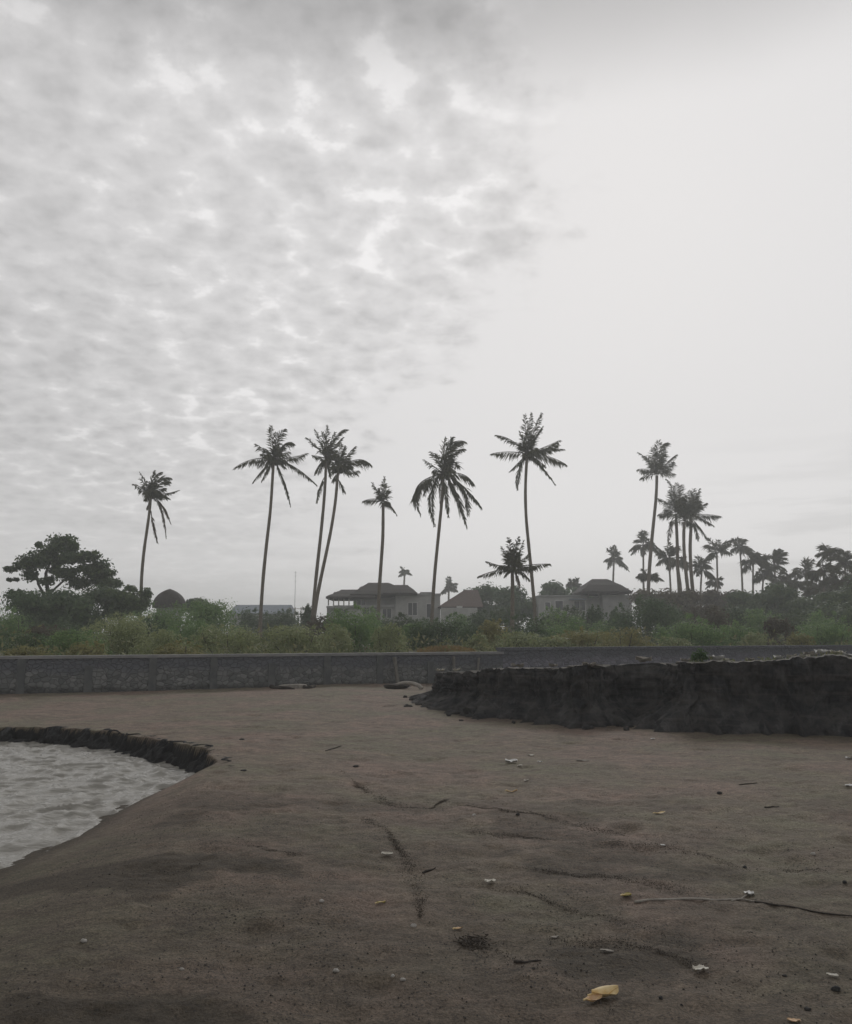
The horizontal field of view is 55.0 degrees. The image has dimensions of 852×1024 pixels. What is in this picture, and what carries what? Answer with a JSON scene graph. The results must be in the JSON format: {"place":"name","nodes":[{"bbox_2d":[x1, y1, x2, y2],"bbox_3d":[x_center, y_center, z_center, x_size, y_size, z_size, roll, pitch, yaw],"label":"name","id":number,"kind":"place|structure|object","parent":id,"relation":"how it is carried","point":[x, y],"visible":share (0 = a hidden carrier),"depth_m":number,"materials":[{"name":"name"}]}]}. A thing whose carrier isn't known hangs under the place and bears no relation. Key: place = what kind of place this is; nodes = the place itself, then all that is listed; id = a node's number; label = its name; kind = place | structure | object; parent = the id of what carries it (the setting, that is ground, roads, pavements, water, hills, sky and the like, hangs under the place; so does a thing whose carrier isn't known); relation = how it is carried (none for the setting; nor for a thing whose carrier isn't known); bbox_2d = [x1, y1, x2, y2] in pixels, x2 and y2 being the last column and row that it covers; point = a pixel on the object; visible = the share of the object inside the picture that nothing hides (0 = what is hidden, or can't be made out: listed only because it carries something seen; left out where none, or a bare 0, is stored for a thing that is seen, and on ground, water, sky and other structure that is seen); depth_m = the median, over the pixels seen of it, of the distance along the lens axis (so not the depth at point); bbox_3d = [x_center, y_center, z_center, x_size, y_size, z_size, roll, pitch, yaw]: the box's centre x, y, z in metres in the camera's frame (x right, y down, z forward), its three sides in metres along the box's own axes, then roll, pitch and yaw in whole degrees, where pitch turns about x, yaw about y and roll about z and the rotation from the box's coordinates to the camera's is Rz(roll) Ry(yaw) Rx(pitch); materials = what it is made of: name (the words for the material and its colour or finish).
{"place":"outdoors","nodes":[
{"label":"outdoors","id":0,"kind":"place"},
{"bbox_2d":[0,741,194,868],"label":"water","id":1,"kind":"structure","parent":0,"point":[53,795],"depth_m":12.22,"materials":[{"name":"liquid"}]},
{"bbox_2d":[0,633,657,655],"bbox_3d":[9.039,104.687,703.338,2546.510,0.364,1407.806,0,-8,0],"label":"ground","id":2,"kind":"structure","parent":0,"point":[264,648],"depth_m":48.37,"materials":[{"name":"soil"}]},
{"bbox_2d":[0,605,30,649],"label":"bush","id":3,"kind":"object","parent":2,"relation":"on","point":[12,627],"visible":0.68,"depth_m":51.19,"materials":[{"name":"green plant"}]},
{"bbox_2d":[0,629,54,655],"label":"bush","id":4,"kind":"object","parent":2,"relation":"on","point":[22,642],"visible":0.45,"depth_m":35.21,"materials":[{"name":"green plant"}]},
{"bbox_2d":[0,644,57,655],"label":"bush","id":5,"kind":"object","parent":2,"relation":"on","point":[21,652],"visible":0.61,"depth_m":32.19,"materials":[{"name":"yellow plant"}]},
{"bbox_2d":[20,624,71,648],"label":"bush","id":6,"kind":"object","parent":2,"relation":"on","point":[39,630],"visible":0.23,"depth_m":43.35,"materials":[{"name":"green plant"}]},
{"bbox_2d":[0,587,116,639],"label":"bush","id":7,"kind":"object","parent":2,"relation":"on","point":[49,608],"visible":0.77,"depth_m":64.00,"materials":[{"name":"green plant"}]},
{"bbox_2d":[2,532,124,594],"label":"broad tree","id":8,"kind":"object","parent":2,"relation":"on","point":[56,553],"visible":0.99,"depth_m":71.33,"materials":[{"name":"green plant"}]},
{"bbox_2d":[34,629,112,654],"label":"bush","id":9,"kind":"object","parent":2,"relation":"on","point":[66,638],"visible":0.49,"depth_m":34.76,"materials":[{"name":"green plant"}]},
{"bbox_2d":[45,615,103,643],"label":"bush","id":10,"kind":"object","parent":2,"relation":"on","point":[62,621],"visible":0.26,"depth_m":55.16,"materials":[{"name":"green plant"}]},
{"bbox_2d":[64,640,108,654],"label":"bush","id":11,"kind":"object","parent":2,"relation":"on","point":[86,650],"visible":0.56,"depth_m":32.34,"materials":[{"name":"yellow plant"}]},
{"bbox_2d":[80,582,153,620],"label":"bush","id":12,"kind":"object","parent":2,"relation":"on","point":[125,600],"visible":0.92,"depth_m":66.80,"materials":[{"name":"green plant"}]},
{"bbox_2d":[79,611,159,654],"bbox_3d":[-13.714,5.811,38.105,5.221,2.479,3.291,-4,-9,26],"label":"bush","id":13,"kind":"object","parent":2,"relation":"on","point":[125,634],"visible":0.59,"depth_m":37.50,"materials":[{"name":"green plant"}]},
{"bbox_2d":[132,470,179,616],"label":"coconut palm","id":14,"kind":"object","parent":2,"relation":"on","point":[150,491],"visible":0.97,"depth_m":80.85,"materials":[{"name":"green plant"}]},
{"bbox_2d":[108,600,212,643],"bbox_3d":[-18.517,8.182,57.409,7.926,4.031,5.413,0,-8,0],"label":"bush","id":15,"kind":"object","parent":2,"relation":"on","point":[165,616],"visible":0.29,"depth_m":57.22,"materials":[{"name":"green plant"}]},
{"bbox_2d":[131,628,192,654],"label":"bush","id":16,"kind":"object","parent":2,"relation":"on","point":[163,640],"visible":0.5,"depth_m":35.31,"materials":[{"name":"green plant"}]},
{"bbox_2d":[152,589,185,626],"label":"dome","id":17,"kind":"object","parent":2,"relation":"on","point":[168,597],"visible":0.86,"depth_m":97.16,"materials":[{"name":"grey paint"}]},
{"bbox_2d":[151,640,210,654],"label":"bush","id":18,"kind":"object","parent":2,"relation":"on","point":[172,650],"visible":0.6,"depth_m":33.37,"materials":[{"name":"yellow plant"}]},
{"bbox_2d":[164,619,215,651],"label":"bush","id":19,"kind":"object","parent":2,"relation":"on","point":[187,630],"visible":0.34,"depth_m":45.23,"materials":[{"name":"green plant"}]},
{"bbox_2d":[170,598,250,644],"bbox_3d":[-16.292,8.564,61.491,6.022,4.387,5.000,0,-8,0],"label":"bush","id":20,"kind":"object","parent":2,"relation":"on","point":[214,617],"visible":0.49,"depth_m":61.09,"materials":[{"name":"green plant"}]},
{"bbox_2d":[181,623,268,653],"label":"bush","id":21,"kind":"object","parent":2,"relation":"on","point":[233,641],"visible":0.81,"depth_m":37.14,"materials":[{"name":"green plant"}]},
{"bbox_2d":[232,606,281,641],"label":"bush","id":22,"kind":"object","parent":2,"relation":"on","point":[246,619],"visible":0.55,"depth_m":90.56,"materials":[{"name":"green plant"}]},
{"bbox_2d":[228,605,295,638],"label":"shed","id":23,"kind":"structure","parent":2,"relation":"on","point":[272,608],"depth_m":125.82,"materials":[{"name":"grey paint"}]},
{"bbox_2d":[233,425,316,643],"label":"coconut palm","id":24,"kind":"object","parent":2,"relation":"on","point":[274,459],"visible":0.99,"depth_m":81.16,"materials":[{"name":"green plant"}]},
{"bbox_2d":[268,608,300,639],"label":"bush","id":25,"kind":"object","parent":2,"relation":"on","point":[287,619],"visible":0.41,"depth_m":92.68,"materials":[{"name":"green plant"}]},
{"bbox_2d":[251,623,342,653],"bbox_3d":[-6.167,6.096,38.069,4.558,1.825,2.406,2,-9,-12],"label":"bush","id":26,"kind":"object","parent":2,"relation":"on","point":[298,634],"visible":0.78,"depth_m":37.83,"materials":[{"name":"green plant"}]},
{"bbox_2d":[305,613,333,647],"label":"bush","id":27,"kind":"object","parent":2,"relation":"on","point":[318,623],"visible":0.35,"depth_m":59.17,"materials":[{"name":"green plant"}]},
{"bbox_2d":[305,425,348,616],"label":"coconut palm","id":28,"kind":"object","parent":2,"relation":"on","point":[326,451],"visible":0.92,"depth_m":83.43,"materials":[{"name":"green plant"}]},
{"bbox_2d":[310,623,355,652],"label":"bush","id":29,"kind":"object","parent":2,"relation":"on","point":[338,635],"visible":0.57,"depth_m":39.34,"materials":[{"name":"green plant"}]},
{"bbox_2d":[312,442,372,621],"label":"coconut palm","id":30,"kind":"object","parent":2,"relation":"on","point":[342,464],"visible":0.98,"depth_m":81.05,"materials":[{"name":"green plant"}]},
{"bbox_2d":[317,602,387,651],"bbox_3d":[-3.880,6.373,43.559,4.181,3.154,2.855,0,-8,0],"label":"bush","id":31,"kind":"object","parent":2,"relation":"on","point":[358,630],"visible":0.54,"depth_m":43.34,"materials":[{"name":"green plant"}]},
{"bbox_2d":[362,476,396,622],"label":"coconut palm","id":32,"kind":"object","parent":2,"relation":"on","point":[380,498],"visible":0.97,"depth_m":84.51,"materials":[{"name":"green plant"}]},
{"bbox_2d":[326,583,440,631],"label":"villa","id":33,"kind":"object","parent":2,"relation":"on","point":[407,600],"visible":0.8,"depth_m":108.92,"materials":[{"name":"paint"}]},
{"bbox_2d":[370,622,409,652],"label":"bush","id":34,"kind":"object","parent":2,"relation":"on","point":[383,637],"visible":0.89,"depth_m":39.84,"materials":[{"name":"green plant"}]},
{"bbox_2d":[380,612,416,643],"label":"bush","id":35,"kind":"object","parent":2,"relation":"on","point":[402,622],"visible":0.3,"depth_m":69.00,"materials":[{"name":"green plant"}]},
{"bbox_2d":[0,622,851,655],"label":"scrub","id":36,"kind":"object","parent":2,"relation":"on","point":[265,650],"visible":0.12,"depth_m":37.10,"materials":[{"name":"plant"}]},
{"bbox_2d":[402,614,486,649],"bbox_3d":[1.145,7.205,47.484,5.743,2.564,3.684,0,-8,0],"label":"bush","id":37,"kind":"object","parent":2,"relation":"on","point":[428,631],"visible":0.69,"depth_m":46.89,"materials":[{"name":"green plant"}]},
{"bbox_2d":[409,437,481,624],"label":"coconut palm","id":38,"kind":"object","parent":2,"relation":"on","point":[445,473],"visible":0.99,"depth_m":79.10,"materials":[{"name":"green plant"}]},
{"bbox_2d":[416,644,475,651],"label":"dry grass","id":39,"kind":"structure","parent":2,"relation":"on","point":[439,648],"depth_m":36.64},
{"bbox_2d":[438,590,482,639],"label":"annex","id":40,"kind":"object","parent":2,"relation":"on","point":[466,602],"visible":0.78,"depth_m":105.05,"materials":[{"name":"paint"}]},
{"bbox_2d":[462,633,488,651],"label":"bush","id":41,"kind":"object","parent":2,"relation":"on","point":[471,643],"visible":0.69,"depth_m":41.27,"materials":[{"name":"green plant"}]},
{"bbox_2d":[463,581,500,619],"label":"broad tree","id":42,"kind":"object","parent":2,"relation":"on","point":[486,592],"visible":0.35,"depth_m":125.89,"materials":[{"name":"green plant"}]},
{"bbox_2d":[462,609,502,642],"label":"bush","id":43,"kind":"object","parent":2,"relation":"on","point":[479,620],"visible":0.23,"depth_m":74.91,"materials":[{"name":"green plant"}]},
{"bbox_2d":[476,618,513,650],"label":"bush","id":44,"kind":"object","parent":2,"relation":"on","point":[490,631],"visible":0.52,"depth_m":44.32,"materials":[{"name":"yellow plant"}]},
{"bbox_2d":[486,605,525,640],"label":"bush","id":45,"kind":"object","parent":2,"relation":"on","point":[502,613],"visible":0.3,"depth_m":83.04,"materials":[{"name":"green plant"}]},
{"bbox_2d":[477,536,550,631],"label":"coconut palm","id":46,"kind":"object","parent":2,"relation":"on","point":[513,561],"visible":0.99,"depth_m":71.84,"materials":[{"name":"green plant"}]},
{"bbox_2d":[491,585,536,630],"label":"broad tree","id":47,"kind":"object","parent":2,"relation":"on","point":[502,596],"visible":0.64,"depth_m":117.49,"materials":[{"name":"green plant"}]},
{"bbox_2d":[489,630,546,651],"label":"bush","id":48,"kind":"object","parent":2,"relation":"on","point":[521,640],"visible":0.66,"depth_m":41.76,"materials":[{"name":"green plant"}]},
{"bbox_2d":[491,613,556,646],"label":"bush","id":49,"kind":"object","parent":2,"relation":"on","point":[534,628],"visible":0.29,"depth_m":49.37,"materials":[{"name":"green plant"}]},
{"bbox_2d":[490,412,567,625],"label":"coconut palm","id":50,"kind":"object","parent":2,"relation":"on","point":[525,446],"visible":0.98,"depth_m":81.44,"materials":[{"name":"green plant"}]},
{"bbox_2d":[538,579,573,594],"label":"broad tree","id":51,"kind":"object","parent":2,"relation":"on","point":[552,588],"visible":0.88,"depth_m":132.85,"materials":[{"name":"green plant"}]},
{"bbox_2d":[546,605,585,641],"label":"bush","id":52,"kind":"object","parent":2,"relation":"on","point":[573,611],"visible":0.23,"depth_m":80.98,"materials":[{"name":"green plant"}]},
{"bbox_2d":[538,611,603,646],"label":"bush","id":53,"kind":"object","parent":2,"relation":"on","point":[560,628],"visible":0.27,"depth_m":54.90,"materials":[{"name":"green plant"}]},
{"bbox_2d":[530,579,631,632],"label":"villa","id":54,"kind":"object","parent":2,"relation":"on","point":[609,594],"visible":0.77,"depth_m":115.27,"materials":[{"name":"paint"}]},
{"bbox_2d":[547,626,621,646],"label":"bush","id":55,"kind":"object","parent":2,"relation":"on","point":[584,638],"visible":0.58,"depth_m":43.05,"materials":[{"name":"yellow plant"}]},
{"bbox_2d":[581,604,609,643],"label":"bush","id":56,"kind":"object","parent":2,"relation":"on","point":[592,616],"visible":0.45,"depth_m":73.18,"materials":[{"name":"green plant"}]},
{"bbox_2d":[603,545,629,581],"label":"coconut palm","id":57,"kind":"object","parent":2,"relation":"on","point":[612,560],"visible":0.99,"depth_m":170.09,"materials":[{"name":"green plant"}]},
{"bbox_2d":[597,627,653,646],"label":"bush","id":58,"kind":"object","parent":2,"relation":"on","point":[634,639],"visible":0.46,"depth_m":44.20,"materials":[{"name":"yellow plant"}]},
{"bbox_2d":[628,529,661,587],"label":"coconut palm","id":59,"kind":"object","parent":2,"relation":"on","point":[642,539],"visible":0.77,"depth_m":150.32,"materials":[{"name":"green plant"}]},
{"bbox_2d":[600,593,695,645],"bbox_3d":[16.687,8.462,61.443,6.881,4.763,4.433,0,-8,0],"label":"bush","id":60,"kind":"object","parent":2,"relation":"on","point":[649,617],"visible":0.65,"depth_m":61.11,"materials":[{"name":"green plant"}]},
{"bbox_2d":[636,439,677,638],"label":"coconut palm","id":61,"kind":"object","parent":2,"relation":"on","point":[655,465],"visible":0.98,"depth_m":113.48,"materials":[{"name":"green plant"}]},
{"bbox_2d":[627,587,705,622],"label":"broad tree","id":62,"kind":"object","parent":2,"relation":"on","point":[688,598],"visible":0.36,"depth_m":101.94,"materials":[{"name":"green plant"}]},
{"bbox_2d":[654,542,683,592],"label":"coconut palm","id":63,"kind":"object","parent":2,"relation":"on","point":[670,552],"visible":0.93,"depth_m":134.83,"materials":[{"name":"green plant"}]},
{"bbox_2d":[656,479,688,590],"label":"coconut palm","id":64,"kind":"object","parent":2,"relation":"on","point":[676,496],"visible":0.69,"depth_m":112.69,"materials":[{"name":"green plant"}]},
{"bbox_2d":[668,495,699,623],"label":"coconut palm","id":65,"kind":"object","parent":2,"relation":"on","point":[686,511],"visible":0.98,"depth_m":108.30,"materials":[{"name":"green plant"}]},
{"bbox_2d":[649,613,736,645],"bbox_3d":[15.099,6.999,46.392,5.072,2.628,3.585,0,-8,0],"label":"bush","id":66,"kind":"object","parent":2,"relation":"on","point":[705,637],"visible":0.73,"depth_m":45.99,"materials":[{"name":"green plant"}]},
{"bbox_2d":[676,488,720,622],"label":"coconut palm","id":67,"kind":"object","parent":2,"relation":"on","point":[698,502],"visible":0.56,"depth_m":110.36,"materials":[{"name":"green plant"}]},
{"bbox_2d":[678,602,726,642],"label":"bush","id":68,"kind":"object","parent":2,"relation":"on","point":[700,611],"visible":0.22,"depth_m":72.97,"materials":[{"name":"green plant"}]},
{"bbox_2d":[692,554,716,605],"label":"coconut palm","id":69,"kind":"object","parent":2,"relation":"on","point":[701,565],"visible":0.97,"depth_m":139.78,"materials":[{"name":"green plant"}]},
{"bbox_2d":[700,537,732,591],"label":"coconut palm","id":70,"kind":"object","parent":2,"relation":"on","point":[722,550],"visible":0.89,"depth_m":145.02,"materials":[{"name":"green plant"}]},
{"bbox_2d":[695,589,737,625],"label":"broad tree","id":71,"kind":"object","parent":2,"relation":"on","point":[712,596],"visible":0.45,"depth_m":107.68,"materials":[{"name":"green plant"}]},
{"bbox_2d":[694,606,738,643],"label":"bush","id":72,"kind":"object","parent":2,"relation":"on","point":[716,619],"visible":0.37,"depth_m":57.22,"materials":[{"name":"green plant"}]},
{"bbox_2d":[705,603,749,641],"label":"bush","id":73,"kind":"object","parent":2,"relation":"on","point":[735,614],"visible":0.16,"depth_m":69.10,"materials":[{"name":"green plant"}]},
{"bbox_2d":[717,619,757,645],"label":"bush","id":74,"kind":"object","parent":2,"relation":"on","point":[738,632],"visible":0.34,"depth_m":47.20,"materials":[{"name":"green plant"}]},
{"bbox_2d":[728,537,754,590],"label":"coconut palm","id":75,"kind":"object","parent":2,"relation":"on","point":[740,549],"visible":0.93,"depth_m":150.20,"materials":[{"name":"green plant"}]},
{"bbox_2d":[719,589,770,624],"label":"broad tree","id":76,"kind":"object","parent":2,"relation":"on","point":[744,599],"visible":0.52,"depth_m":93.24,"materials":[{"name":"green plant"}]},
{"bbox_2d":[735,631,774,645],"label":"bush","id":77,"kind":"object","parent":2,"relation":"on","point":[763,638],"visible":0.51,"depth_m":45.25,"materials":[{"name":"green plant"}]},
{"bbox_2d":[739,550,778,595],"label":"coconut palm","id":78,"kind":"object","parent":2,"relation":"on","point":[758,559],"visible":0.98,"depth_m":129.56,"materials":[{"name":"green plant"}]},
{"bbox_2d":[738,607,782,643],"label":"bush","id":79,"kind":"object","parent":2,"relation":"on","point":[754,619],"visible":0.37,"depth_m":67.17,"materials":[{"name":"green plant"}]},
{"bbox_2d":[760,549,791,579],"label":"coconut palm","id":80,"kind":"object","parent":2,"relation":"on","point":[779,556],"visible":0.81,"depth_m":129.96,"materials":[{"name":"green plant"}]},
{"bbox_2d":[762,617,795,644],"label":"bush","id":81,"kind":"object","parent":2,"relation":"on","point":[774,623],"visible":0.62,"depth_m":48.34,"materials":[{"name":"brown plant"}]},
{"bbox_2d":[754,580,805,632],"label":"broad tree","id":82,"kind":"object","parent":2,"relation":"on","point":[776,597],"visible":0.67,"depth_m":88.62,"materials":[{"name":"green plant"}]},
{"bbox_2d":[760,607,818,644],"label":"bush","id":83,"kind":"object","parent":2,"relation":"on","point":[794,620],"visible":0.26,"depth_m":65.25,"materials":[{"name":"green plant"}]},
{"bbox_2d":[784,631,816,644],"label":"bush","id":84,"kind":"object","parent":2,"relation":"on","point":[799,640],"visible":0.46,"depth_m":44.16,"materials":[{"name":"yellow plant"}]},
{"bbox_2d":[789,556,820,599],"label":"coconut palm","id":85,"kind":"object","parent":2,"relation":"on","point":[807,565],"visible":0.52,"depth_m":120.01,"materials":[{"name":"green plant"}]},
{"bbox_2d":[788,593,823,622],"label":"broad tree","id":86,"kind":"object","parent":2,"relation":"on","point":[803,604],"visible":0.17,"depth_m":82.64,"materials":[{"name":"green plant"}]},
{"bbox_2d":[786,615,851,644],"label":"bush","id":87,"kind":"object","parent":2,"relation":"on","point":[825,635],"visible":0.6,"depth_m":49.16,"materials":[{"name":"green plant"}]},
{"bbox_2d":[797,609,841,642],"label":"bush","id":88,"kind":"object","parent":2,"relation":"on","point":[814,618],"visible":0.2,"depth_m":63.12,"materials":[{"name":"green plant"}]},
{"bbox_2d":[798,600,851,624],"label":"broad tree","id":89,"kind":"object","parent":2,"relation":"on","point":[830,610],"visible":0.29,"depth_m":71.64,"materials":[{"name":"green plant"}]},
{"bbox_2d":[804,561,845,591],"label":"coconut palm","id":90,"kind":"object","parent":2,"relation":"on","point":[819,572],"visible":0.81,"depth_m":99.77,"materials":[{"name":"green plant"}]},
{"bbox_2d":[815,544,847,577],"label":"coconut palm","id":91,"kind":"object","parent":2,"relation":"on","point":[827,552],"visible":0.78,"depth_m":109.82,"materials":[{"name":"green plant"}]},
{"bbox_2d":[815,574,851,609],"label":"broad tree","id":92,"kind":"object","parent":2,"relation":"on","point":[843,595],"visible":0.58,"depth_m":78.30,"materials":[{"name":"green plant"}]},
{"bbox_2d":[824,550,851,574],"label":"coconut palm","id":93,"kind":"object","parent":2,"relation":"on","point":[842,563],"visible":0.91,"depth_m":105.02,"materials":[{"name":"green plant"}]},
{"bbox_2d":[0,683,851,1023],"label":"sand","id":94,"kind":"structure","parent":0,"point":[290,783],"depth_m":6.83,"materials":[{"name":"sand"}]},
{"bbox_2d":[0,726,233,772],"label":"pool edge","id":95,"kind":"object","parent":94,"relation":"on","point":[160,751],"visible":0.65,"depth_m":16.21,"materials":[{"name":"stone"}]},
{"bbox_2d":[0,651,503,693],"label":"sea wall","id":96,"kind":"structure","parent":94,"relation":"on","point":[69,673],"depth_m":29.87,"materials":[{"name":"stone"}]},
{"bbox_2d":[453,932,496,950],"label":"debris clump","id":97,"kind":"object","parent":94,"relation":"on","point":[464,941],"visible":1,"depth_m":5.34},
{"bbox_2d":[231,771,847,1014],"bbox_3d":[0.050,3.185,7.910,3.763,0.152,7.755,8,-12,-43],"label":"wrack debris","id":98,"kind":"object","parent":94,"relation":"on","point":[421,910],"visible":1,"depth_m":6.80,"materials":[{"name":"plant"}]},
{"bbox_2d":[496,645,851,667],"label":"sea wall","id":99,"kind":"structure","parent":94,"relation":"on","point":[536,657],"depth_m":36.48,"materials":[{"name":"grey stone"}]},
{"bbox_2d":[0,770,851,1023],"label":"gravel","id":100,"kind":"structure","parent":0,"point":[388,931],"depth_m":5.19,"materials":[{"name":"gravel"}]},
{"bbox_2d":[0,0,851,633],"label":"sky","id":101,"kind":"structure","parent":0,"point":[404,226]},
{"bbox_2d":[407,654,851,736],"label":"sand bank","id":102,"kind":"structure","parent":0,"point":[806,696],"depth_m":17.33,"materials":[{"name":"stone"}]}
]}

